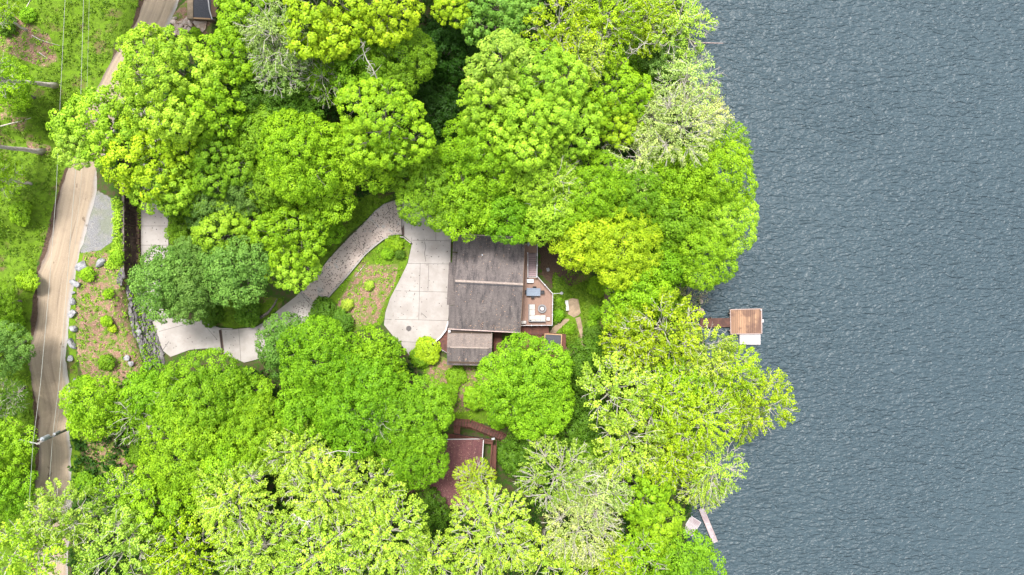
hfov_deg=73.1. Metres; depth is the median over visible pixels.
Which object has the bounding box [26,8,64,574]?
power line
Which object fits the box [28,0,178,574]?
dirt road
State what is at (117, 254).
shrub
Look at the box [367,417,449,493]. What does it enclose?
broadleaf tree
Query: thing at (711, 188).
broadleaf tree
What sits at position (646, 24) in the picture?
broadleaf tree
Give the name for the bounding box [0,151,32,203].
broadleaf tree
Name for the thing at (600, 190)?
broadleaf tree
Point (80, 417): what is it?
broadleaf tree
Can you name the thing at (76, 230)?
power line
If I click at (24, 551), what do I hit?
broadleaf tree
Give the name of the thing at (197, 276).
broadleaf tree
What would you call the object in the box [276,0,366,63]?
broadleaf tree
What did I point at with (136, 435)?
broadleaf tree
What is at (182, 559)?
broadleaf tree
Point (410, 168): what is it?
broadleaf tree
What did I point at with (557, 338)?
skylight roof
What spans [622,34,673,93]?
broadleaf tree
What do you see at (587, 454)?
broadleaf tree
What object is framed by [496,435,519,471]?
shrub
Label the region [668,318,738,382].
broadleaf tree
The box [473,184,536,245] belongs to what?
broadleaf tree
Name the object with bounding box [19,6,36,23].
shrub
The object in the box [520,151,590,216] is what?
broadleaf tree
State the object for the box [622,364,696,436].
broadleaf tree
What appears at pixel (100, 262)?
boulder
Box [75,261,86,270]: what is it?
boulder
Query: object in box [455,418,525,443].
stairway
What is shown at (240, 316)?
shrub
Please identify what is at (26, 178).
ground cover
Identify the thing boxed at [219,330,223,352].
trench drain
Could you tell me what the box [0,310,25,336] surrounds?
shrub
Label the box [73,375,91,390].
shrub
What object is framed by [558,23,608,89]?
broadleaf tree
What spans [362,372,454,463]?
broadleaf tree
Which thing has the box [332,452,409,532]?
broadleaf tree
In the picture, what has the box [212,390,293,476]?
broadleaf tree
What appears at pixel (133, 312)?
rock wall
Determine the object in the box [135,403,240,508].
broadleaf tree
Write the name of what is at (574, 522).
broadleaf tree
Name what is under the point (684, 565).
broadleaf tree
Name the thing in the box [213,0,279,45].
broadleaf tree
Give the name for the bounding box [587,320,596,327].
shrub
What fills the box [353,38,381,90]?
dead tree
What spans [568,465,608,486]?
dead tree
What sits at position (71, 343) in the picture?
boulder
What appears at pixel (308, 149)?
broadleaf tree
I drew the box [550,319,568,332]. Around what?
path
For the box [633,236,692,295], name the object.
broadleaf tree
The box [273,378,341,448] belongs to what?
broadleaf tree
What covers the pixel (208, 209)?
broadleaf tree
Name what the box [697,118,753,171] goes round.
broadleaf tree
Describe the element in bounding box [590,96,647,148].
broadleaf tree
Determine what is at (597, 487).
broadleaf tree
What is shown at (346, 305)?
shrub
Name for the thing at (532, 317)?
sectional sofa
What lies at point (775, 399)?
broadleaf tree
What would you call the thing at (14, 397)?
broadleaf tree
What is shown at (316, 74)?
broadleaf tree
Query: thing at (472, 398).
shrub
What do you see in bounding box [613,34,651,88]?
dead tree
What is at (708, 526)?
narrow dock
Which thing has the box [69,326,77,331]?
boulder
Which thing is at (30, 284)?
shrub
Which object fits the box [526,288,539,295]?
dining table
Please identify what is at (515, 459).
broadleaf tree
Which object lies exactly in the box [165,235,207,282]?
broadleaf tree
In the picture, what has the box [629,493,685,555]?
broadleaf tree
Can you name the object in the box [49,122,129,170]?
broadleaf tree
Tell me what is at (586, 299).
garden plants
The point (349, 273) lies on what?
kerb
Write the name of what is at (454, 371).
shrub
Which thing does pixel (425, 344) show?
shrub
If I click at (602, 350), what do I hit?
broadleaf tree
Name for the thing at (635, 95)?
broadleaf tree
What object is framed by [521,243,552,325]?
deck
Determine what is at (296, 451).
broadleaf tree
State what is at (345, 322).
shrub
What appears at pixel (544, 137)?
broadleaf tree
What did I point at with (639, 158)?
broadleaf tree
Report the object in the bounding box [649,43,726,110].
broadleaf tree
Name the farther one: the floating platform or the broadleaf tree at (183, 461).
the floating platform
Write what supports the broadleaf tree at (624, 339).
on the ground at (98, 238)
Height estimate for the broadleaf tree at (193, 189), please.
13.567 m
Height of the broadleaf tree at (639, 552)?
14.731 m
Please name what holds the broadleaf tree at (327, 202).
on the ground at (98, 238)
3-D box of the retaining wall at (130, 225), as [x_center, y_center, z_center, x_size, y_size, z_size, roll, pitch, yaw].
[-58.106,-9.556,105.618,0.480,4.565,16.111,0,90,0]
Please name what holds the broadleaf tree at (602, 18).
on the ground at (98, 238)
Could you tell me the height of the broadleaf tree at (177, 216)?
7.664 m
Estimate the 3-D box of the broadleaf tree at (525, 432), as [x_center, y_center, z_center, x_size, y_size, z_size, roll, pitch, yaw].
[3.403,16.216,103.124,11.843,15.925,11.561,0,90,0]
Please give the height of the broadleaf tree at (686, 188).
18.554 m
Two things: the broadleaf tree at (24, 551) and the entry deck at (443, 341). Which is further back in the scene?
the entry deck at (443, 341)
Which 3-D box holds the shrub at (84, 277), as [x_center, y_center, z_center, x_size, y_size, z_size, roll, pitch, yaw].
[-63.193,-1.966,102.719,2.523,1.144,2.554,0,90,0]
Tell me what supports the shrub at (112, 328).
on the ground at (98, 238)
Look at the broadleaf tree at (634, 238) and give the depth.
97.36 m
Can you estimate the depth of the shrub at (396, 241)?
106.45 m
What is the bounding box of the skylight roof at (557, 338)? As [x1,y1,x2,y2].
[544,333,561,351]
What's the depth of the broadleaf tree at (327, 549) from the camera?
91.31 m
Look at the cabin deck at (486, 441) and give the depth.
109.95 m
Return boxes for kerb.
[328,235,410,297]
[432,321,447,343]
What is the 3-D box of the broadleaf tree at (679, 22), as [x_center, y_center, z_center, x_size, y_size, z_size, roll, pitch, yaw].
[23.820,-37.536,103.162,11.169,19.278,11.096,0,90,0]
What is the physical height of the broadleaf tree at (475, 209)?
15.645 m
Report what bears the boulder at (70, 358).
on the ground at (98, 238)
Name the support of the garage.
on the ground at (98, 238)
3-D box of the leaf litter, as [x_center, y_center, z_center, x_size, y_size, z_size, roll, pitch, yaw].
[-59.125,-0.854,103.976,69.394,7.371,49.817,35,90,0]
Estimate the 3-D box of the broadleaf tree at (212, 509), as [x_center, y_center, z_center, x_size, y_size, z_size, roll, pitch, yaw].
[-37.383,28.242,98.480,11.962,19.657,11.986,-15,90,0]
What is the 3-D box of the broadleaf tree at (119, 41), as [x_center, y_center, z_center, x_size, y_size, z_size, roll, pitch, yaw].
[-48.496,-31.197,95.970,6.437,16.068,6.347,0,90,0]
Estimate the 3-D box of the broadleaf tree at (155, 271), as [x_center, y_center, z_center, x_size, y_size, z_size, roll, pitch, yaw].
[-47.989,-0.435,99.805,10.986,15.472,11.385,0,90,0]
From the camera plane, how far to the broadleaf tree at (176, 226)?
100.64 m
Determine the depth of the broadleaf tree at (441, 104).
101.08 m
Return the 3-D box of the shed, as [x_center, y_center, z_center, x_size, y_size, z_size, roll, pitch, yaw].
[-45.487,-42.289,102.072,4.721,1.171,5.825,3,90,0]
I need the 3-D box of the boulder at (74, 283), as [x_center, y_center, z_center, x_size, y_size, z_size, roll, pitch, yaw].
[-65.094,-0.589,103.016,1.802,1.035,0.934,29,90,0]
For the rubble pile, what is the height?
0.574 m
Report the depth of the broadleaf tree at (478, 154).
92.78 m
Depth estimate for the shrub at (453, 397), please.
108.27 m
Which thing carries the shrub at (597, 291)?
on the ground at (98, 238)
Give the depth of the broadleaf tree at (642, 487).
100.43 m
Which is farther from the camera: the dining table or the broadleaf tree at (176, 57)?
the dining table
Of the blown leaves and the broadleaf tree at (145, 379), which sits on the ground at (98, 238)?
the broadleaf tree at (145, 379)
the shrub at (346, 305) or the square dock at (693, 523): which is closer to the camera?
the shrub at (346, 305)
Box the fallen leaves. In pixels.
[292,201,401,316]
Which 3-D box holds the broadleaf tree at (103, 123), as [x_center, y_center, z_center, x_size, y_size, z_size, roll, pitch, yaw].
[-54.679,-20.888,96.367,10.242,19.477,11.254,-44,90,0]
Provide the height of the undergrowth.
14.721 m
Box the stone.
[123,355,129,360]
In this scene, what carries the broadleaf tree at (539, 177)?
on the ground at (98, 238)
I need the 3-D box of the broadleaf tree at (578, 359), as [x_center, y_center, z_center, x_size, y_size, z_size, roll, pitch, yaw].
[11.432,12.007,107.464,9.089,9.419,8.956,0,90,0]
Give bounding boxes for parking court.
[384,201,450,354]
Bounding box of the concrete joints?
[159,207,447,357]
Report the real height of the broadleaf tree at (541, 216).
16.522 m
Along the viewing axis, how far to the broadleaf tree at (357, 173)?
92.74 m
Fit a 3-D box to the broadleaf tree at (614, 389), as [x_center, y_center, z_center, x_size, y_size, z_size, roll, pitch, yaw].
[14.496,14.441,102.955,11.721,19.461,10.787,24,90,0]
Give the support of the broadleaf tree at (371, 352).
on the ground at (98, 238)
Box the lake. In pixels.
[684,0,1023,574]
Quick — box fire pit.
[538,304,545,312]
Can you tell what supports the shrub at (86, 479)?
on the ground at (98, 238)
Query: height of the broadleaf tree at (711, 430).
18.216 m
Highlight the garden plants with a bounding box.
[552,272,603,347]
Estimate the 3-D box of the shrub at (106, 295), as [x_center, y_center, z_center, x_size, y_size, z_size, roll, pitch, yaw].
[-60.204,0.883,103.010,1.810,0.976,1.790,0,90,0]
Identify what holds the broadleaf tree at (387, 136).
on the ground at (98, 238)
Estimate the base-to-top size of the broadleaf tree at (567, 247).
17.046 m
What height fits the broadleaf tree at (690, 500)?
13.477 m
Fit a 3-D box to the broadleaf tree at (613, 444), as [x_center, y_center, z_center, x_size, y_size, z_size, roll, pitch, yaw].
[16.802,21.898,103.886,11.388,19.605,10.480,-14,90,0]
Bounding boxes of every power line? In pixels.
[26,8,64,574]
[44,0,83,567]
[55,26,88,434]
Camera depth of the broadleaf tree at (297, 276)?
96.97 m
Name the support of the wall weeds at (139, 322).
on the ground at (98, 238)
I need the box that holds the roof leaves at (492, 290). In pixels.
[456,237,522,329]
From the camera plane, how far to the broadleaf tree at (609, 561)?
100.49 m
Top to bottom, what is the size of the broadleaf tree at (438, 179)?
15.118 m
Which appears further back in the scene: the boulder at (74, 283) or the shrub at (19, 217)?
the boulder at (74, 283)
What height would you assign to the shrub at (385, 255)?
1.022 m
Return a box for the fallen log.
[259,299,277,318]
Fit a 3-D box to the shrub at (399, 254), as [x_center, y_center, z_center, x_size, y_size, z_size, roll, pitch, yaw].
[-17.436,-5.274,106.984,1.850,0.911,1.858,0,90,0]
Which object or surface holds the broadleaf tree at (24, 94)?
on the ground at (98, 238)
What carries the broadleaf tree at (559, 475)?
on the ground at (98, 238)
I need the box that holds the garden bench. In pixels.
[565,300,568,310]
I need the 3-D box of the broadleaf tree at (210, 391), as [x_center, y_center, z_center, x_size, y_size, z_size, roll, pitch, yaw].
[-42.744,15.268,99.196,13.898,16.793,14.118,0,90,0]
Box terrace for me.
[192,21,207,31]
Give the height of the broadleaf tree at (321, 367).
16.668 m
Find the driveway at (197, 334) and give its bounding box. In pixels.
[129,74,401,362]
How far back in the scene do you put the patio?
111.25 m
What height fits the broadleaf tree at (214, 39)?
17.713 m
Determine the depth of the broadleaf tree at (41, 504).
88.30 m
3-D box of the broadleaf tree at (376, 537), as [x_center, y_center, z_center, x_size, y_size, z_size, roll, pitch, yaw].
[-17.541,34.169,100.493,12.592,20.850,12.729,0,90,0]
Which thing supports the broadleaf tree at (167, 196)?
on the ground at (98, 238)
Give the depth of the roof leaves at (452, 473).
107.69 m
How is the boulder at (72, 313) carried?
on the ground at (98, 238)
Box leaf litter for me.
[2,24,396,471]
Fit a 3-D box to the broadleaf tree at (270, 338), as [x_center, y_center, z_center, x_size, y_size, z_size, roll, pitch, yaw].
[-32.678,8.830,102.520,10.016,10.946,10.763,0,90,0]
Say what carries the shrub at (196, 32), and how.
on the ground at (98, 238)
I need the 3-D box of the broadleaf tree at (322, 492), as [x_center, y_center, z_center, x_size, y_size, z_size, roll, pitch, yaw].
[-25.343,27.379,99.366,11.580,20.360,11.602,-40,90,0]
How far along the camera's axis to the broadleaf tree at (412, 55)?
92.02 m
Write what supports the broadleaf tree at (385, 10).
on the ground at (98, 238)
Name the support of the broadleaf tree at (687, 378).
on the ground at (98, 238)
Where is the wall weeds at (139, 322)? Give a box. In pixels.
[115,275,159,360]
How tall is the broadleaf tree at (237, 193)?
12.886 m
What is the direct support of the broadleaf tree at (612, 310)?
on the ground at (98, 238)
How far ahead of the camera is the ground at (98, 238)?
104.09 m
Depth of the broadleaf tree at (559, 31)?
92.39 m
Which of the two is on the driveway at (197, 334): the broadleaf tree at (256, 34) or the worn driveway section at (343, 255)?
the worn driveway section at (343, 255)
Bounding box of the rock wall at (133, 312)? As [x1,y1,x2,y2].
[117,268,164,368]
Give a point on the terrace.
(202, 25)
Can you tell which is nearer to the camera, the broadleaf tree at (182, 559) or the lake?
the broadleaf tree at (182, 559)
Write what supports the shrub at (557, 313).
on the ground at (98, 238)
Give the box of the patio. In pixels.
[568,298,580,316]
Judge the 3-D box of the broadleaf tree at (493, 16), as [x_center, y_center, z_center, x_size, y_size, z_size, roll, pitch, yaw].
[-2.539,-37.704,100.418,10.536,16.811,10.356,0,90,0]
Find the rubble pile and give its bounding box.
[170,17,192,35]
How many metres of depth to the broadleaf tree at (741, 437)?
104.13 m
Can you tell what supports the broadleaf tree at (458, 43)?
on the ground at (98, 238)
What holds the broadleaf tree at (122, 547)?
on the ground at (98, 238)
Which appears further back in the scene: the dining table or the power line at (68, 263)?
the dining table
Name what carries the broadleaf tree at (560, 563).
on the ground at (98, 238)
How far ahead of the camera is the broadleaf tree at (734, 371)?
101.51 m
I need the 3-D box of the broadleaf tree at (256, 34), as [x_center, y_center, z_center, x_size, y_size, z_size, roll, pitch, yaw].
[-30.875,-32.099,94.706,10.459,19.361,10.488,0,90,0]
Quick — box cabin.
[408,437,483,508]
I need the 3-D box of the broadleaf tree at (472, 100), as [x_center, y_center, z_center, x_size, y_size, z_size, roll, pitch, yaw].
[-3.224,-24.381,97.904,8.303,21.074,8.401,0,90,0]
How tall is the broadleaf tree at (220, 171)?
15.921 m
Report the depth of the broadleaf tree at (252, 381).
97.51 m
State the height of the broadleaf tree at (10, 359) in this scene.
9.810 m
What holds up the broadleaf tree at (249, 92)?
on the ground at (98, 238)
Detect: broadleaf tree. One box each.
[0,0,27,31]
[0,56,59,101]
[0,65,38,115]
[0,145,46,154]
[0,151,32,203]
[0,281,22,320]
[0,320,36,378]
[0,375,29,422]
[0,410,38,478]
[0,460,38,522]
[0,510,96,574]
[14,478,126,556]
[45,85,156,168]
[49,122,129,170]
[58,374,135,441]
[72,500,165,574]
[88,464,158,533]
[99,113,184,202]
[101,75,163,129]
[104,377,160,448]
[111,21,230,144]
[111,473,197,547]
[115,27,190,80]
[122,358,185,424]
[126,150,191,216]
[126,244,206,324]
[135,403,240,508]
[138,506,223,574]
[144,101,214,164]
[152,347,254,448]
[158,259,225,325]
[160,163,210,216]
[162,66,245,143]
[164,198,189,226]
[164,213,204,247]
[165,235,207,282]
[180,116,256,198]
[184,168,240,236]
[186,427,261,500]
[187,455,283,546]
[190,197,252,266]
[195,20,258,81]
[197,234,273,309]
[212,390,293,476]
[212,509,300,574]
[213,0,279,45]
[213,53,284,122]
[218,99,287,171]
[218,366,276,425]
[225,160,274,217]
[232,0,309,78]
[233,195,285,246]
[241,154,300,214]
[249,38,311,99]
[249,201,329,273]
[254,311,322,382]
[256,80,326,149]
[256,108,343,204]
[256,419,330,489]
[258,240,322,293]
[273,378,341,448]
[274,445,372,537]
[275,497,365,574]
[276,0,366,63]
[276,314,368,406]
[288,154,358,225]
[295,53,347,108]
[296,198,349,245]
[303,351,403,460]
[309,2,357,64]
[315,115,396,194]
[323,33,390,97]
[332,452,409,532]
[334,76,435,170]
[334,325,411,406]
[337,493,428,574]
[350,0,425,50]
[356,19,437,99]
[356,394,410,442]
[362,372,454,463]
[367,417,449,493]
[377,129,439,196]
[393,145,475,232]
[397,527,462,574]
[400,485,450,534]
[407,79,471,146]
[409,16,480,84]
[430,0,471,30]
[431,170,503,243]
[438,105,529,197]
[444,480,536,574]
[452,456,503,528]
[456,69,516,132]
[457,0,530,52]
[463,28,540,105]
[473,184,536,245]
[473,331,574,424]
[480,81,577,171]
[489,123,569,206]
[495,360,575,440]
[500,0,546,37]
[500,419,571,486]
[502,38,589,135]
[509,522,584,574]
[512,173,581,246]
[513,431,600,515]
[520,0,600,65]
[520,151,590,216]
[537,89,602,159]
[541,481,622,568]
[545,207,619,274]
[550,147,631,233]
[556,386,622,452]
[557,455,635,532]
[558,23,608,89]
[558,336,612,394]
[563,0,644,71]
[565,431,623,493]
[565,525,640,574]
[575,349,657,433]
[578,202,664,290]
[579,55,653,134]
[587,337,634,383]
[588,405,670,483]
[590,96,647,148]
[597,158,673,237]
[598,305,664,377]
[599,288,651,335]
[601,125,673,191]
[603,252,674,323]
[606,460,675,527]
[608,0,682,57]
[608,524,674,574]
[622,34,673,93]
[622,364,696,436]
[625,82,684,148]
[629,80,726,168]
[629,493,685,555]
[631,287,704,368]
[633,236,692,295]
[637,422,706,490]
[638,31,692,78]
[640,143,719,220]
[640,180,709,255]
[643,0,719,58]
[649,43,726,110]
[650,526,727,574]
[652,354,714,413]
[665,375,742,454]
[666,215,738,291]
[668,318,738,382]
[670,137,758,224]
[677,461,727,513]
[678,83,735,138]
[680,187,759,262]
[680,432,748,503]
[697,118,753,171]
[703,341,764,403]
[706,398,765,444]
[710,365,799,435]
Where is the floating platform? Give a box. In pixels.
[739,334,760,344]
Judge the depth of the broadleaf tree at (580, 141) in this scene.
93.44 m
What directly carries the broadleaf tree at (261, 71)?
on the ground at (98, 238)
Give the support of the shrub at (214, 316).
on the ground at (98, 238)
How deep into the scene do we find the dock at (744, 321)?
115.35 m
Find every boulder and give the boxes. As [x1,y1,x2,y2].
[67,309,76,317]
[67,338,76,348]
[67,355,73,361]
[69,279,80,287]
[69,298,75,304]
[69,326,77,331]
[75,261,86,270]
[96,258,105,267]
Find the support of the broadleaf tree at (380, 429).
on the ground at (98, 238)
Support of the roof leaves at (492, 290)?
on the house
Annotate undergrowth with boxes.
[65,0,707,574]
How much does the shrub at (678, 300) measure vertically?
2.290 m
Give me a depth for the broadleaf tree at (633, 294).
99.48 m
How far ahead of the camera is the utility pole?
96.58 m
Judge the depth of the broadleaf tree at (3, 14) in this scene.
94.48 m
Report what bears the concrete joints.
on the driveway at (197, 334)
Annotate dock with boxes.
[685,516,700,535]
[699,507,717,542]
[700,308,763,333]
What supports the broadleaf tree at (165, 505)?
on the ground at (98, 238)
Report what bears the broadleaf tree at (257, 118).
on the ground at (98, 238)
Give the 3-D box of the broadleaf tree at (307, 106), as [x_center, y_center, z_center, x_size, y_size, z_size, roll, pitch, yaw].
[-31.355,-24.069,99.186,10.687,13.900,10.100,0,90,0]
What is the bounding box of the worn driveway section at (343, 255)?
[303,202,400,299]
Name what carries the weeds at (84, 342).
on the ground at (98, 238)
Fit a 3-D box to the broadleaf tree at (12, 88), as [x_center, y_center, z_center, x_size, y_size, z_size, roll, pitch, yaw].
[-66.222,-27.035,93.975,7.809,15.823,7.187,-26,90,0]
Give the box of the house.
[447,234,524,332]
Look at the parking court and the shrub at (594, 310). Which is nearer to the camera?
the parking court
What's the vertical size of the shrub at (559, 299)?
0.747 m
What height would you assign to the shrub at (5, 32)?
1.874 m
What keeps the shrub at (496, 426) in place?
on the ground at (98, 238)
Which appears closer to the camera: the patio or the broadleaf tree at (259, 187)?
the broadleaf tree at (259, 187)
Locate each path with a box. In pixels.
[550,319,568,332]
[575,317,585,345]
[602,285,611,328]
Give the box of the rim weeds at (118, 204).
[104,197,140,270]
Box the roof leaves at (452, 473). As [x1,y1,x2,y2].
[422,441,481,504]
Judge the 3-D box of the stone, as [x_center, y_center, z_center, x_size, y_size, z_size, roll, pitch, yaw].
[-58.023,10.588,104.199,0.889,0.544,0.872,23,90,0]
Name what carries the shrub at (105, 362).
on the ground at (98, 238)
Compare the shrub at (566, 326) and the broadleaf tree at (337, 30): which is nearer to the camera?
the broadleaf tree at (337, 30)
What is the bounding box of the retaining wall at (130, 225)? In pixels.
[122,172,140,277]
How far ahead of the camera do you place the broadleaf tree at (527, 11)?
95.01 m
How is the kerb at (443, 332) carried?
on the ground at (98, 238)
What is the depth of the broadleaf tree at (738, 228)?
100.03 m
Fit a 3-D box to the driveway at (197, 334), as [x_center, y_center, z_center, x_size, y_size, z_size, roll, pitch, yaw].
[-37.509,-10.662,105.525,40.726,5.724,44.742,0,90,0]
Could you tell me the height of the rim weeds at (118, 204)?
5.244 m
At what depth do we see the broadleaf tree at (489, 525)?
95.72 m
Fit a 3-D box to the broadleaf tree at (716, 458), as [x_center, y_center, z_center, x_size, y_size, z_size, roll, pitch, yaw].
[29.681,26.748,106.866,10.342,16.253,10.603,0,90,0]
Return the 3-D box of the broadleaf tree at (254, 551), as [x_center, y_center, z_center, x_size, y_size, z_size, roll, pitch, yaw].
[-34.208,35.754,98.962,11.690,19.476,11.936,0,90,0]
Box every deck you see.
[437,329,449,351]
[448,419,496,477]
[494,326,565,357]
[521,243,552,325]
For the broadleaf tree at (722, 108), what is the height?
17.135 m
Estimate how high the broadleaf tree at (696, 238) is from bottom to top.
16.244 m
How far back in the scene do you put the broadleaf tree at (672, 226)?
98.79 m
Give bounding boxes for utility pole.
[20,427,68,444]
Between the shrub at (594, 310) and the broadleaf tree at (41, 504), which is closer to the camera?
the broadleaf tree at (41, 504)
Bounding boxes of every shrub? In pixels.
[0,15,17,36]
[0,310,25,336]
[8,201,32,226]
[15,269,40,291]
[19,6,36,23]
[72,470,98,495]
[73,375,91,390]
[79,266,95,282]
[97,353,114,370]
[100,315,112,327]
[102,287,114,298]
[107,324,116,332]
[109,249,124,264]
[124,444,147,464]
[189,27,202,39]
[199,300,224,327]
[233,299,260,327]
[308,296,338,322]
[327,307,354,336]
[340,298,353,311]
[364,280,374,290]
[380,247,393,259]
[385,235,402,251]
[394,250,404,258]
[409,348,430,367]
[414,335,441,364]
[433,382,458,406]
[445,365,466,387]
[463,385,489,410]
[487,412,507,429]
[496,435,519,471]
[553,309,564,321]
[555,297,563,305]
[562,322,575,334]
[582,324,606,344]
[586,276,604,297]
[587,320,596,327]
[588,304,602,320]
[663,294,687,318]
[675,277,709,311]
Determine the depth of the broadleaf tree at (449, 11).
93.78 m
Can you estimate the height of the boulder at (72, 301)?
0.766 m
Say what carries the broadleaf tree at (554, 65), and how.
on the ground at (98, 238)
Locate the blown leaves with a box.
[145,216,447,348]
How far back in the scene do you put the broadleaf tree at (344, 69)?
92.05 m
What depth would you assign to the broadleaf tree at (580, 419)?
104.10 m
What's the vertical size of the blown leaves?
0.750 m
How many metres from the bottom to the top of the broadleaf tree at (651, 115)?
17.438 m
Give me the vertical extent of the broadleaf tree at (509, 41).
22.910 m
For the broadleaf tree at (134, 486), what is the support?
on the ground at (98, 238)
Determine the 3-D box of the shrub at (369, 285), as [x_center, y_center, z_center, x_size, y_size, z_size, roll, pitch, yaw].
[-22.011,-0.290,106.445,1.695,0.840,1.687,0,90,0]
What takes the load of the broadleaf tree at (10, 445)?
on the ground at (98, 238)
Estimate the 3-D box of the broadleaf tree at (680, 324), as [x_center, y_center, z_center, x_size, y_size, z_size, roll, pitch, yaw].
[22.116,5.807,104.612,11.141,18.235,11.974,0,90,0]
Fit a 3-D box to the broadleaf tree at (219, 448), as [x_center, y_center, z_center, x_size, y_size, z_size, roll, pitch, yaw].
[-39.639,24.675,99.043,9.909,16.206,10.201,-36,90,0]
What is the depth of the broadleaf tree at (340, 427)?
92.87 m
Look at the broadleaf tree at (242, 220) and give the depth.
96.63 m
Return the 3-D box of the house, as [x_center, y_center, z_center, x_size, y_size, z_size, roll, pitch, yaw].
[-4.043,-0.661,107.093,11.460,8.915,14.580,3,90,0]
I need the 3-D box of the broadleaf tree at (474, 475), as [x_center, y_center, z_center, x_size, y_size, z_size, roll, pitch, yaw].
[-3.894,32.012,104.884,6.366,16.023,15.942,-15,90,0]
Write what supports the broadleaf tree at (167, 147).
on the ground at (98, 238)
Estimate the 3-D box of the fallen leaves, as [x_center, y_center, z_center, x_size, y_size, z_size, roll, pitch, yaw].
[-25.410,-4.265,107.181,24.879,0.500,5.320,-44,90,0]
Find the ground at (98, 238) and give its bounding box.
[0,0,712,574]
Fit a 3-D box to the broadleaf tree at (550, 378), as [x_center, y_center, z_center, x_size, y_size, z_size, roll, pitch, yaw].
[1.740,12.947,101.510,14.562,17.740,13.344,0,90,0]
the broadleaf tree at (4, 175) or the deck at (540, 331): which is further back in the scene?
the deck at (540, 331)
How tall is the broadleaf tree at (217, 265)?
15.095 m
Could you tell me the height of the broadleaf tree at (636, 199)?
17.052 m
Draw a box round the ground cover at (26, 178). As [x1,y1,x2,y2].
[0,0,602,568]
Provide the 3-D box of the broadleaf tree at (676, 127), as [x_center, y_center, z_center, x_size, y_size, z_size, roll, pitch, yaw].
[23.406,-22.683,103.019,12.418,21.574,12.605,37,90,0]
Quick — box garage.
[447,330,491,365]
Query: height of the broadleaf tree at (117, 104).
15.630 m
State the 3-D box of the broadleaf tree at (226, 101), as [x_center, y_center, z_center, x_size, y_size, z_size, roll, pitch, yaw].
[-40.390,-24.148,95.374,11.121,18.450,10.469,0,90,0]
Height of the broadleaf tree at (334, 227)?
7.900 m
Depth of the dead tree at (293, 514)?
91.04 m
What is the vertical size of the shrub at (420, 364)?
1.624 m
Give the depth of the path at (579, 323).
111.67 m
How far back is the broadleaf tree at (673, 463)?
99.82 m
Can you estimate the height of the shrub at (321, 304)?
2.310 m
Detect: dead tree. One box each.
[282,491,320,530]
[310,439,356,461]
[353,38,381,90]
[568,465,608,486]
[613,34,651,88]
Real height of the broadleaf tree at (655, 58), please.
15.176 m
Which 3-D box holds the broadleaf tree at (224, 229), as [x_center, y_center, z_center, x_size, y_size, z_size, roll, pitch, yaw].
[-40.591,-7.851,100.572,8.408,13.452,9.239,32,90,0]
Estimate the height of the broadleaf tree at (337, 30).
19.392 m
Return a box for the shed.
[187,0,219,22]
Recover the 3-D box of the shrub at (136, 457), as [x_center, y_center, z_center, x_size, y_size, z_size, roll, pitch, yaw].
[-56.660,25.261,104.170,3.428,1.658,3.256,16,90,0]
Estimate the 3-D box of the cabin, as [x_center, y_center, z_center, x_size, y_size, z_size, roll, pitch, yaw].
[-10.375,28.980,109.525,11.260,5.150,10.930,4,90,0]
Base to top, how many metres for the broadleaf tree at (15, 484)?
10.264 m
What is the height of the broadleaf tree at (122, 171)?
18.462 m
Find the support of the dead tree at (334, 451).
on the ground at (98, 238)
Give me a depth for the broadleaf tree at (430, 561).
97.30 m
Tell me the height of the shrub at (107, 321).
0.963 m
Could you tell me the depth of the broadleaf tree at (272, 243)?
94.87 m
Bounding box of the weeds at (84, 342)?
[0,16,577,472]
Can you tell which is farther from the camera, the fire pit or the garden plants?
the garden plants
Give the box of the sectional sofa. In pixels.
[528,304,545,321]
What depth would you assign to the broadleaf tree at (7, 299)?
96.58 m

